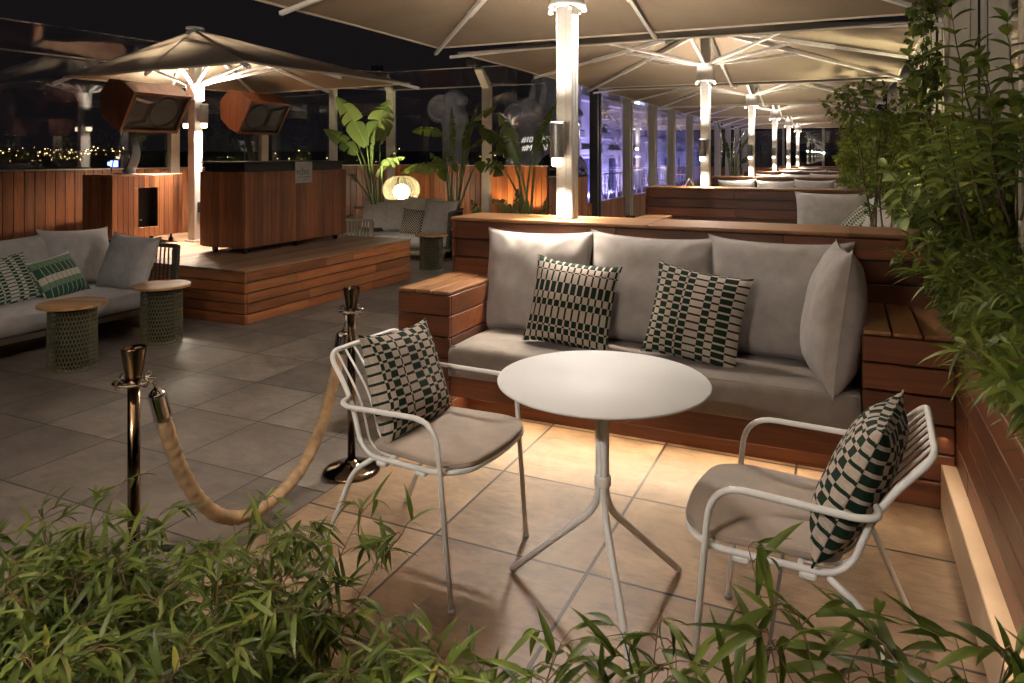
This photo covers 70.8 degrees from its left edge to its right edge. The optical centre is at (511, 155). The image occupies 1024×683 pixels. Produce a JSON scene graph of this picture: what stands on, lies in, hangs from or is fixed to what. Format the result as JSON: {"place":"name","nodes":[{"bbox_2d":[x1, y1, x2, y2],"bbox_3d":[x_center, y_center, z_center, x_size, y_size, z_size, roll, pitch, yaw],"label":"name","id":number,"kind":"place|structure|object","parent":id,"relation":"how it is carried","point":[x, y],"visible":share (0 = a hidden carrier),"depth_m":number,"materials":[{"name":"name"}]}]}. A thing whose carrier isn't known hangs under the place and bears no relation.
{"place":"outdoors","nodes":[
{"label":"outdoors","id":0,"kind":"place"},
{"bbox_2d":[0,151,839,171],"bbox_3d":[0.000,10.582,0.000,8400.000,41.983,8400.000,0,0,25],"label":"city ground","id":1,"kind":"structure","parent":0,"point":[15,160],"depth_m":873.52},
{"bbox_2d":[0,0,912,151],"label":"sky","id":2,"kind":"structure","parent":0,"point":[36,114],"materials":[{"name":"black"}]},
{"bbox_2d":[0,193,934,607],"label":"terrace floor","id":3,"kind":"structure","parent":0,"point":[246,401],"depth_m":3.94,"materials":[{"name":"grey tile"}]},
{"bbox_2d":[35,296,107,373],"bbox_3d":[-3.011,1.228,4.934,0.424,0.445,0.422,0,0,5],"label":"side table","id":4,"kind":"object","parent":3,"relation":"on","point":[71,323],"visible":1,"depth_m":4.84,"materials":[{"name":"wicker"}]},
{"bbox_2d":[0,239,179,345],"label":"lounge sofa","id":5,"kind":"object","parent":3,"relation":"on","point":[25,317],"visible":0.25,"depth_m":5.61,"materials":[{"name":"grey fabric"}]},
{"bbox_2d":[0,251,42,305],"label":"check pillow","id":6,"kind":"object","parent":5,"relation":"on","point":[17,283],"visible":1,"depth_m":5.43,"materials":[{"name":"fabric"}]},
{"bbox_2d":[0,235,48,262],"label":"back cushion","id":7,"kind":"object","parent":5,"relation":"on","point":[33,248],"visible":0.41,"depth_m":5.86,"materials":[{"name":"grey fabric"}]},
{"bbox_2d":[26,250,90,298],"bbox_3d":[-3.628,0.964,5.753,0.145,0.370,0.416,-31,-2,16],"label":"check pillow","id":8,"kind":"object","parent":5,"relation":"on","point":[57,275],"visible":0.94,"depth_m":5.69,"materials":[{"name":"green fabric"}]},
{"bbox_2d":[36,226,108,282],"bbox_3d":[-3.781,0.883,6.271,0.213,0.526,0.643,-20,-11,23],"label":"back cushion","id":9,"kind":"object","parent":5,"relation":"on","point":[87,249],"visible":0.57,"depth_m":6.23,"materials":[{"name":"grey fabric"}]},
{"bbox_2d":[96,231,161,289],"bbox_3d":[-3.239,0.899,6.072,0.550,0.495,0.217,3,-19,22],"label":"back cushion","id":10,"kind":"object","parent":5,"relation":"on","point":[128,262],"visible":0.91,"depth_m":5.98,"materials":[{"name":"grey fabric"}]},
{"bbox_2d":[0,167,204,240],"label":"parapet wall","id":11,"kind":"structure","parent":3,"relation":"on","point":[32,201],"depth_m":7.86,"materials":[{"name":"wood"}]},
{"bbox_2d":[0,17,160,168],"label":"glass screen","id":12,"kind":"object","parent":11,"relation":"on","point":[5,49],"visible":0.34,"depth_m":7.90,"materials":[{"name":"glass"}]},
{"bbox_2d":[111,344,167,608],"bbox_3d":[-1.191,1.026,2.267,0.260,0.848,0.260,0,0,25],"label":"rope stanchion","id":13,"kind":"object","parent":3,"relation":"on","point":[133,380],"visible":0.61,"depth_m":2.25,"materials":[{"name":"silver metal"}]},
{"bbox_2d":[148,314,348,525],"bbox_3d":[-0.957,1.042,2.785,0.066,0.670,1.074,0,0,24],"label":"barrier rope","id":14,"kind":"object","parent":13,"relation":"hanging from","point":[162,414],"visible":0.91,"depth_m":2.56,"materials":[{"name":"beige fabric"}]},
{"bbox_2d":[131,279,190,345],"bbox_3d":[-2.743,1.228,5.636,0.424,0.445,0.422,0,0,-35],"label":"side table","id":15,"kind":"object","parent":3,"relation":"on","point":[164,302],"visible":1,"depth_m":5.54,"materials":[{"name":"wicker"}]},
{"bbox_2d":[167,128,179,233],"bbox_3d":[-4.222,0.036,9.160,0.344,2.828,0.132,0,0,29],"label":"screen post","id":16,"kind":"object","parent":3,"relation":"on","point":[173,152],"visible":0.12,"depth_m":9.18,"materials":[{"name":"metal"}]},
{"bbox_2d":[109,232,410,324],"bbox_3d":[-3.091,1.215,7.926,3.006,0.470,2.592,0,0,25],"label":"stage","id":17,"kind":"object","parent":3,"relation":"on","point":[238,286],"visible":0.61,"depth_m":6.83,"materials":[{"name":"brown wood"}]},
{"bbox_2d":[82,173,182,240],"bbox_3d":[-4.182,0.592,7.972,0.470,0.775,0.880,0,0,25],"label":"speaker cabinet","id":18,"kind":"object","parent":17,"relation":"on","point":[150,205],"visible":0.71,"depth_m":7.72,"materials":[{"name":"brown wood"}]},
{"bbox_2d":[100,79,191,174],"bbox_3d":[-4.007,-0.282,7.792,0.699,1.040,0.709,0,0,25],"label":"loudspeaker","id":19,"kind":"object","parent":18,"relation":"on","point":[131,108],"visible":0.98,"depth_m":7.62,"materials":[{"name":"brown wood"}]},
{"bbox_2d":[52,26,419,241],"bbox_3d":[-3.056,-0.247,8.226,2.985,2.455,2.678,0,0,31],"label":"parasol","id":20,"kind":"object","parent":17,"relation":"on","point":[195,61],"visible":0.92,"depth_m":8.19,"materials":[{"name":"beige fabric"}]},
{"bbox_2d":[200,160,345,253],"bbox_3d":[-2.558,0.519,7.896,0.613,0.922,1.580,0,0,25],"label":"dj booth","id":21,"kind":"object","parent":17,"relation":"on","point":[245,206],"visible":1,"depth_m":7.36,"materials":[{"name":"brown wood"}]},
{"bbox_2d":[220,90,291,160],"bbox_3d":[-3.322,0.092,9.359,0.539,1.845,0.709,0,0,25],"label":"loudspeaker","id":22,"kind":"object","parent":21,"relation":"on","point":[246,114],"visible":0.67,"depth_m":9.17,"materials":[{"name":"brown wood"}]},
{"bbox_2d":[329,89,337,160],"bbox_3d":[-2.881,0.036,11.607,0.132,2.828,0.344,0,0,-14],"label":"screen post","id":23,"kind":"object","parent":3,"relation":"on","point":[333,125],"visible":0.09,"depth_m":11.69,"materials":[{"name":"metal"}]},
{"bbox_2d":[322,286,379,483],"bbox_3d":[-0.736,1.026,3.301,0.260,0.848,0.260,0,0,25],"label":"rope stanchion","id":24,"kind":"object","parent":3,"relation":"on","point":[338,471],"visible":0.96,"depth_m":3.28,"materials":[{"name":"silver metal"}]},
{"bbox_2d":[323,96,404,231],"bbox_3d":[-2.119,0.289,10.704,1.289,2.323,0.503,0,0,15],"label":"paddle plant","id":25,"kind":"object","parent":3,"relation":"on","point":[360,133],"visible":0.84,"depth_m":10.66,"materials":[{"name":"green plant"}]},
{"bbox_2d":[342,164,386,230],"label":"parapet wall","id":26,"kind":"structure","parent":3,"relation":"on","point":[356,195],"depth_m":11.93,"materials":[{"name":"wood"}]},
{"bbox_2d":[381,73,395,198],"bbox_3d":[-2.072,0.036,12.086,0.152,2.828,0.344,0,0,11],"label":"screen post","id":27,"kind":"object","parent":3,"relation":"on","point":[391,137],"visible":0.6,"depth_m":12.17,"materials":[{"name":"metal"}]},
{"bbox_2d":[382,176,419,199],"bbox_3d":[-1.690,0.882,11.000,0.573,1.136,0.573,0,0,25],"label":"globe lamp","id":28,"kind":"object","parent":3,"relation":"on","point":[399,191],"visible":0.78,"depth_m":10.87,"materials":[{"name":"glass"}]},
{"bbox_2d":[339,206,463,258],"bbox_3d":[-1.615,1.107,10.224,1.710,0.708,0.852,0,0,9],"label":"lounge sofa","id":29,"kind":"object","parent":3,"relation":"on","point":[447,242],"visible":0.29,"depth_m":9.90,"materials":[{"name":"grey fabric"}]},
{"bbox_2d":[362,199,387,230],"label":"back cushion","id":30,"kind":"object","parent":29,"relation":"on","point":[377,213],"visible":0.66,"depth_m":10.57,"materials":[{"name":"grey fabric"}]},
{"bbox_2d":[384,197,415,230],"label":"back cushion","id":31,"kind":"object","parent":29,"relation":"on","point":[395,210],"visible":0.66,"depth_m":10.51,"materials":[{"name":"grey fabric"}]},
{"bbox_2d":[399,208,424,233],"bbox_3d":[-1.416,0.940,10.268,0.355,0.380,0.146,4,-17,18],"label":"check pillow","id":32,"kind":"object","parent":29,"relation":"on","point":[412,221],"visible":0.95,"depth_m":10.21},
{"bbox_2d":[421,199,458,232],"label":"back cushion","id":33,"kind":"object","parent":29,"relation":"on","point":[435,218],"visible":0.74,"depth_m":10.08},
{"bbox_2d":[415,232,447,270],"bbox_3d":[-1.031,1.228,9.207,0.422,0.445,0.424,0,0,15],"label":"side table","id":34,"kind":"object","parent":3,"relation":"on","point":[431,250],"visible":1,"depth_m":9.11,"materials":[{"name":"wicker"}]},
{"bbox_2d":[427,90,468,164],"bbox_3d":[-1.108,0.161,12.943,0.826,2.686,0.471,0,0,25],"label":"stone statue","id":35,"kind":"object","parent":3,"relation":"on","point":[439,108],"visible":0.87,"depth_m":12.76,"materials":[{"name":"stone"}]},
{"bbox_2d":[401,105,503,257],"bbox_3d":[-0.842,0.365,10.239,1.449,2.170,0.416,0,0,-8],"label":"paddle plant","id":36,"kind":"object","parent":3,"relation":"on","point":[433,166],"visible":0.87,"depth_m":10.23,"materials":[{"name":"green plant"}]},
{"bbox_2d":[395,164,547,214],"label":"parapet wall","id":37,"kind":"structure","parent":3,"relation":"on","point":[433,186],"depth_m":11.48,"materials":[{"name":"wood"}]},
{"bbox_2d":[475,67,491,212],"bbox_3d":[-0.448,0.036,11.331,0.152,2.828,0.344,0,0,25],"label":"screen post","id":38,"kind":"object","parent":3,"relation":"on","point":[487,122],"visible":0.65,"depth_m":11.40,"materials":[{"name":"metal"}]},
{"bbox_2d":[472,104,555,213],"bbox_3d":[0.026,0.364,9.882,1.237,2.172,0.485,0,0,8],"label":"paddle plant","id":39,"kind":"object","parent":3,"relation":"on","point":[509,149],"visible":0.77,"depth_m":9.82,"materials":[{"name":"green plant"}]},
{"bbox_2d":[503,79,546,164],"bbox_3d":[0.254,0.095,13.042,0.808,2.970,0.460,0,0,25],"label":"stone statue","id":40,"kind":"object","parent":3,"relation":"on","point":[524,118],"visible":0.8,"depth_m":12.86,"materials":[{"name":"stone"}]},
{"bbox_2d":[548,177,587,215],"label":"parapet wall","id":41,"kind":"structure","parent":3,"relation":"on","point":[582,196],"depth_m":12.07,"materials":[{"name":"wood"}]},
{"bbox_2d":[538,152,588,176],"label":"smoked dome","id":42,"kind":"structure","parent":41,"relation":"on","point":[582,167],"depth_m":11.06,"materials":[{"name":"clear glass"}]},
{"bbox_2d":[589,89,601,216],"bbox_3d":[1.474,0.140,12.694,0.150,2.620,0.230,0,0,25],"label":"screen post","id":43,"kind":"object","parent":3,"relation":"on","point":[595,150],"visible":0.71,"depth_m":12.60,"materials":[{"name":"metal"}]},
{"bbox_2d":[623,98,632,217],"bbox_3d":[2.352,0.140,14.601,0.150,2.620,0.230,0,0,25],"label":"screen post","id":44,"kind":"object","parent":3,"relation":"on","point":[627,149],"visible":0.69,"depth_m":14.50,"materials":[{"name":"metal"}]},
{"bbox_2d":[602,170,698,199],"bbox_3d":[6.433,1.100,29.774,1.240,1.200,20.933,0,0,25],"label":"balcony railing","id":45,"kind":"object","parent":3,"relation":"on","point":[612,195],"visible":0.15,"depth_m":21.72,"materials":[{"name":"metal"}]},
{"bbox_2d":[648,104,656,185],"bbox_3d":[3.231,0.140,16.508,0.150,2.620,0.230,0,0,25],"label":"screen post","id":46,"kind":"object","parent":3,"relation":"on","point":[652,145],"visible":0.66,"depth_m":16.41,"materials":[{"name":"metal"}]},
{"bbox_2d":[657,109,669,185],"bbox_3d":[3.632,-0.145,17.425,0.010,1.910,1.730,0,0,25],"label":"glass screen","id":47,"kind":"object","parent":46,"relation":"attached to","point":[663,148],"visible":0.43,"depth_m":17.54,"materials":[{"name":"glass"}]},
{"bbox_2d":[588,174,743,217],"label":"wall","id":48,"kind":"structure","parent":3,"relation":"on","point":[614,207],"depth_m":14.26,"materials":[{"name":"wood"}]},
{"bbox_2d":[668,109,675,185],"bbox_3d":[4.069,0.140,18.325,0.150,2.620,0.230,0,0,25],"label":"screen post","id":49,"kind":"object","parent":3,"relation":"on","point":[672,148],"visible":0.61,"depth_m":18.22,"materials":[{"name":"metal"}]},
{"bbox_2d":[676,114,688,185],"bbox_3d":[4.553,-0.145,19.423,0.010,1.910,2.130,0,0,25],"label":"glass screen","id":50,"kind":"object","parent":49,"relation":"attached to","point":[682,149],"visible":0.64,"depth_m":19.61,"materials":[{"name":"glass"}]},
{"bbox_2d":[398,212,954,509],"bbox_3d":[0.790,0.922,3.964,2.707,1.056,1.062,0,0,25],"label":"booth bench","id":51,"kind":"object","parent":3,"relation":"on","point":[900,334],"visible":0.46,"depth_m":3.61,"materials":[{"name":"brown wood"}]},
{"bbox_2d":[255,0,946,218],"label":"parasol","id":52,"kind":"object","parent":51,"relation":"on","point":[440,25],"visible":0.98,"depth_m":6.02,"materials":[{"name":"beige fabric"}]},
{"bbox_2d":[448,328,860,429],"bbox_3d":[0.704,1.105,3.759,2.000,0.166,0.675,0,0,25],"label":"seat cushion","id":53,"kind":"object","parent":51,"relation":"on","point":[750,387],"visible":0.51,"depth_m":3.33,"materials":[{"name":"fabric"}]},
{"bbox_2d":[486,227,596,328],"bbox_3d":[0.142,0.744,4.269,0.715,0.631,0.212,-1,-14,26],"label":"back cushion","id":54,"kind":"object","parent":53,"relation":"on","point":[512,266],"visible":0.65,"depth_m":4.23,"materials":[{"name":"fabric"}]},
{"bbox_2d":[521,254,622,349],"bbox_3d":[0.324,0.810,3.932,0.494,0.490,0.161,6,-15,23],"label":"check pillow","id":55,"kind":"object","parent":53,"relation":"on","point":[572,303],"visible":0.95,"depth_m":3.87,"materials":[{"name":"fabric"}]},
{"bbox_2d":[591,229,712,341],"bbox_3d":[0.756,0.742,3.983,0.726,0.636,0.218,1,-14,24],"label":"back cushion","id":56,"kind":"object","parent":53,"relation":"on","point":[637,259],"visible":0.5,"depth_m":3.92,"materials":[{"name":"fabric"}]},
{"bbox_2d":[639,259,753,367],"bbox_3d":[0.930,0.810,3.648,0.494,0.490,0.163,8,-13,31],"label":"check pillow","id":57,"kind":"object","parent":53,"relation":"on","point":[696,316],"visible":0.98,"depth_m":3.58,"materials":[{"name":"fabric"}]},
{"bbox_2d":[708,234,854,360],"bbox_3d":[1.363,0.738,3.705,0.726,0.641,0.215,1,-14,25],"label":"back cushion","id":58,"kind":"object","parent":53,"relation":"on","point":[780,274],"visible":0.46,"depth_m":3.64,"materials":[{"name":"fabric"}]},
{"bbox_2d":[800,239,867,401],"bbox_3d":[1.512,0.737,3.382,0.267,0.652,0.654,7,0,19],"label":"back cushion","id":59,"kind":"object","parent":53,"relation":"on","point":[833,318],"visible":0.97,"depth_m":3.12,"materials":[{"name":"fabric"}]},
{"bbox_2d":[687,114,693,185],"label":"screen post","id":60,"kind":"object","parent":3,"relation":"on","point":[691,147],"visible":0.59,"depth_m":20.40,"materials":[{"name":"metal"}]},
{"bbox_2d":[694,118,699,182],"bbox_3d":[5.578,-0.145,21.648,0.010,1.910,2.230,0,0,25],"label":"glass screen","id":61,"kind":"object","parent":60,"relation":"attached to","point":[696,151],"visible":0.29,"depth_m":21.47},
{"bbox_2d":[717,121,757,175],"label":"paddle plant","id":62,"kind":"object","parent":3,"relation":"on","point":[727,150],"visible":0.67,"depth_m":17.49,"materials":[{"name":"green plant"}]},
{"bbox_2d":[635,185,883,223],"bbox_3d":[2.875,0.922,8.487,2.707,1.056,1.062,0,0,25],"label":"booth bench","id":63,"kind":"object","parent":3,"relation":"on","point":[754,204],"visible":0.2,"depth_m":8.74,"materials":[{"name":"brown wood"}]},
{"bbox_2d":[449,19,943,186],"bbox_3d":[2.431,-0.658,9.043,4.723,2.104,4.702,0,0,25],"label":"parasol","id":64,"kind":"object","parent":63,"relation":"on","point":[706,59],"visible":0.91,"depth_m":9.16,"materials":[{"name":"beige fabric"}]},
{"bbox_2d":[711,176,854,186],"bbox_3d":[4.959,0.922,13.010,2.707,1.056,1.062,0,0,25],"label":"booth bench","id":65,"kind":"object","parent":3,"relation":"on","point":[714,180],"visible":0.06,"depth_m":13.27,"materials":[{"name":"brown wood"}]},
{"bbox_2d":[593,77,896,176],"bbox_3d":[4.516,-0.658,13.565,4.723,2.104,4.702,0,0,25],"label":"parasol","id":66,"kind":"object","parent":65,"relation":"on","point":[751,96],"visible":0.66,"depth_m":14.14,"materials":[{"name":"beige fabric"}]},
{"bbox_2d":[744,171,841,175],"bbox_3d":[7.044,0.922,17.532,2.707,1.056,1.062,0,0,25],"label":"booth bench","id":67,"kind":"object","parent":3,"relation":"on","point":[787,172],"visible":0.05,"depth_m":17.89,"materials":[{"name":"brown wood"}]},
{"bbox_2d":[660,101,883,170],"bbox_3d":[6.600,-0.658,18.088,4.723,2.104,4.702,0,0,25],"label":"parasol","id":68,"kind":"object","parent":67,"relation":"on","point":[774,112],"visible":0.62,"depth_m":18.96,"materials":[{"name":"beige fabric"}]},
{"bbox_2d":[764,168,840,171],"bbox_3d":[9.128,0.922,22.055,2.707,1.056,1.062,0,0,25],"label":"booth bench","id":69,"kind":"object","parent":3,"relation":"on","point":[809,169],"visible":0.04,"depth_m":22.19,"materials":[{"name":"brown wood"}]},
{"bbox_2d":[699,114,863,167],"bbox_3d":[8.685,-0.658,22.611,4.723,2.104,4.702,0,0,25],"label":"parasol","id":70,"kind":"object","parent":69,"relation":"on","point":[788,121],"visible":0.46,"depth_m":23.73,"materials":[{"name":"beige fabric"}]},
{"bbox_2d":[777,166,841,167],"bbox_3d":[11.213,0.922,26.578,2.707,1.056,1.062,0,0,25],"label":"booth bench","id":71,"kind":"object","parent":3,"relation":"on","point":[809,166],"visible":0.04,"depth_m":26.76,"materials":[{"name":"brown wood"}]},
{"bbox_2d":[724,122,863,165],"bbox_3d":[10.769,-0.658,27.134,4.723,2.104,4.702,0,0,25],"label":"parasol","id":72,"kind":"object","parent":71,"relation":"on","point":[797,126],"visible":0.43,"depth_m":28.34,"materials":[{"name":"beige fabric"}]},
{"bbox_2d":[936,298,1023,682],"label":"planter wall","id":73,"kind":"structure","parent":3,"relation":"on","point":[982,499],"depth_m":2.20,"materials":[{"name":"brown wood"}]},
{"bbox_2d":[828,106,904,200],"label":"leafy shrub","id":74,"kind":"object","parent":73,"relation":"on","point":[848,161],"visible":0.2,"depth_m":8.52,"materials":[{"name":"green plant"}]},
{"bbox_2d":[858,101,943,226],"bbox_3d":[3.618,0.167,6.521,0.879,1.374,1.897,0,0,25],"label":"leafy shrub","id":75,"kind":"object","parent":73,"relation":"on","point":[889,155],"visible":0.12,"depth_m":6.32,"materials":[{"name":"green plant"}]},
{"bbox_2d":[899,0,943,182],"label":"creeper","id":76,"kind":"object","parent":73,"relation":"on","point":[930,78],"visible":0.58,"depth_m":5.30,"materials":[{"name":"green plant"}]},
{"bbox_2d":[819,76,934,226],"bbox_3d":[2.790,0.104,5.537,0.772,1.480,1.020,0,0,13],"label":"creeper","id":77,"kind":"object","parent":76,"relation":"attached to","point":[882,124],"visible":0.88,"depth_m":5.51,"materials":[{"name":"green plant"}]},
{"bbox_2d":[875,103,1008,227],"bbox_3d":[2.912,0.246,4.933,0.716,1.210,1.683,0,0,25],"label":"leafy shrub","id":78,"kind":"object","parent":73,"relation":"on","point":[909,161],"visible":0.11,"depth_m":4.87,"materials":[{"name":"green plant"}]},
{"bbox_2d":[877,220,1023,344],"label":"bamboo clump","id":79,"kind":"object","parent":73,"relation":"on","point":[975,266],"visible":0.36,"depth_m":2.94,"materials":[{"name":"green plant"}]},
{"bbox_2d":[923,0,1020,240],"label":"broadleaf shrub","id":80,"kind":"object","parent":79,"relation":"on","point":[963,125],"visible":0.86,"depth_m":2.90,"materials":[{"name":"green plant"}]},
{"bbox_2d":[963,6,1023,225],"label":"broadleaf shrub","id":81,"kind":"object","parent":79,"relation":"on","point":[1014,101],"visible":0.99,"depth_m":2.75,"materials":[{"name":"green plant"}]},
{"bbox_2d":[896,141,1017,260],"bbox_3d":[2.512,0.358,4.000,0.663,0.985,1.344,0,0,25],"label":"leafy shrub","id":82,"kind":"object","parent":73,"relation":"on","point":[949,213],"visible":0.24,"depth_m":3.76,"materials":[{"name":"green plant"}]},
{"bbox_2d":[890,201,1023,315],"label":"bamboo clump","id":83,"kind":"object","parent":73,"relation":"on","point":[1014,243],"visible":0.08,"depth_m":3.45,"materials":[{"name":"green plant"}]},
{"bbox_2d":[872,41,975,260],"bbox_3d":[1.962,-0.011,3.402,0.418,1.072,0.375,0,0,-36],"label":"broadleaf shrub","id":84,"kind":"object","parent":83,"relation":"on","point":[912,207],"visible":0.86,"depth_m":3.40,"materials":[{"name":"green plant"}]},
{"bbox_2d":[944,0,977,170],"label":"screen post","id":85,"kind":"object","parent":73,"relation":"on","point":[968,20],"visible":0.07,"depth_m":5.34,"materials":[{"name":"paint"}]},
{"bbox_2d":[916,309,1023,481],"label":"bamboo clump","id":86,"kind":"object","parent":73,"relation":"on","point":[1007,385],"visible":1,"depth_m":1.71,"materials":[{"name":"green plant"}]},
{"bbox_2d":[919,259,1023,425],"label":"bamboo clump","id":87,"kind":"object","parent":73,"relation":"on","point":[1006,329],"visible":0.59,"depth_m":2.30,"materials":[{"name":"green plant"}]},
{"bbox_2d":[980,0,1017,236],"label":"glass screen","id":88,"kind":"object","parent":73,"relation":"on","point":[988,25],"visible":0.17,"depth_m":4.61,"materials":[{"name":"glass"}]},
{"bbox_2d":[1018,0,1023,277],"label":"screen post","id":89,"kind":"object","parent":73,"relation":"on","point":[1020,87],"visible":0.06,"depth_m":3.12,"materials":[{"name":"metal"}]},
{"bbox_2d":[181,417,988,682],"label":"booth floor","id":90,"kind":"structure","parent":0,"point":[653,484],"depth_m":2.54,"materials":[{"name":"beige tile"}]},
{"bbox_2d":[314,328,528,614],"bbox_3d":[-0.298,1.073,2.626,0.626,0.748,0.582,0,0,28],"label":"bistro chair","id":91,"kind":"object","parent":90,"relation":"on","point":[452,440],"visible":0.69,"depth_m":2.48,"materials":[{"name":"metal"}]},
{"bbox_2d":[358,318,449,443],"bbox_3d":[-0.389,0.831,2.696,0.155,0.396,0.452,-21,-12,22],"label":"check pillow","id":92,"kind":"object","parent":91,"relation":"on","point":[404,371],"visible":0.92,"depth_m":2.59,"materials":[{"name":"fabric"}]},
{"bbox_2d":[497,350,711,682],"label":"round table","id":93,"kind":"object","parent":90,"relation":"on","point":[602,388],"visible":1,"depth_m":2.27,"materials":[{"name":"metal"}]},
{"bbox_2d":[686,405,938,677],"bbox_3d":[0.820,1.073,2.007,0.625,0.748,0.582,0,0,27],"label":"bistro chair","id":94,"kind":"object","parent":90,"relation":"on","point":[740,503],"visible":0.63,"depth_m":1.91,"materials":[{"name":"metal"}]},
{"bbox_2d":[809,390,908,568],"bbox_3d":[0.924,0.837,1.906,0.155,0.396,0.452,27,11,32],"label":"check pillow","id":95,"kind":"object","parent":94,"relation":"on","point":[860,473],"visible":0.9,"depth_m":1.76,"materials":[{"name":"fabric"}]},
{"bbox_2d":[517,38,698,201],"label":"lit building","id":96,"kind":"structure","parent":0,"point":[612,134],"depth_m":24.64,"materials":[{"name":"glass"}]},
{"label":"seat cushion","id":97,"kind":"object","parent":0,"visible":0},
{"bbox_2d":[794,191,868,225],"bbox_3d":[3.612,0.716,8.147,0.788,0.631,0.236,0,-12,25],"label":"back cushion","id":98,"kind":"object","parent":97,"relation":"on","point":[826,209],"visible":0.52,"depth_m":8.11,"materials":[{"name":"grey fabric"}]},
{"bbox_2d":[862,197,893,226],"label":"back cushion","id":99,"kind":"object","parent":97,"relation":"on","point":[866,222],"visible":0.09,"depth_m":7.39,"materials":[{"name":"grey fabric"}]},
{"bbox_2d":[840,204,868,230],"bbox_3d":[3.737,0.729,7.652,0.443,0.168,0.437,-42,24,-6],"label":"check pillow","id":100,"kind":"object","parent":99,"relation":"on","point":[858,216],"visible":0.29,"depth_m":7.68,"materials":[{"name":"fabric"}]},
{"bbox_3d":[-0.348,1.366,1.208,2.360,0.158,0.742,0,0,25],"label":"planter trough","id":101,"kind":"object","parent":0,"visible":0},
{"bbox_2d":[0,472,208,678],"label":"bamboo clump","id":102,"kind":"object","parent":101,"relation":"in","point":[46,568],"visible":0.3,"depth_m":1.78,"materials":[{"name":"green plant"}]},
{"bbox_2d":[0,499,317,682],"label":"bamboo clump","id":103,"kind":"object","parent":101,"relation":"in","point":[142,584],"visible":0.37,"depth_m":1.68,"materials":[{"name":"green plant"}]},
{"bbox_2d":[0,472,440,682],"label":"bamboo clump","id":104,"kind":"object","parent":101,"relation":"in","point":[257,651],"visible":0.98,"depth_m":1.49,"materials":[{"name":"green plant"}]},
{"bbox_2d":[276,611,490,682],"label":"bamboo clump","id":105,"kind":"object","parent":101,"relation":"in","point":[380,670],"visible":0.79,"depth_m":1.47,"materials":[{"name":"green plant"}]},
{"bbox_2d":[358,594,715,682],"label":"bamboo clump","id":106,"kind":"object","parent":101,"relation":"in","point":[509,668],"visible":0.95,"depth_m":1.21,"materials":[{"name":"green plant"}]},
{"bbox_2d":[566,602,778,682],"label":"bamboo clump","id":107,"kind":"object","parent":101,"relation":"in","point":[599,673],"visible":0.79,"depth_m":1.17,"materials":[{"name":"green plant"}]},
{"bbox_2d":[680,521,1023,682],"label":"bamboo clump","id":108,"kind":"object","parent":101,"relation":"in","point":[746,628],"visible":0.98,"depth_m":1.12,"materials":[{"name":"green plant"}]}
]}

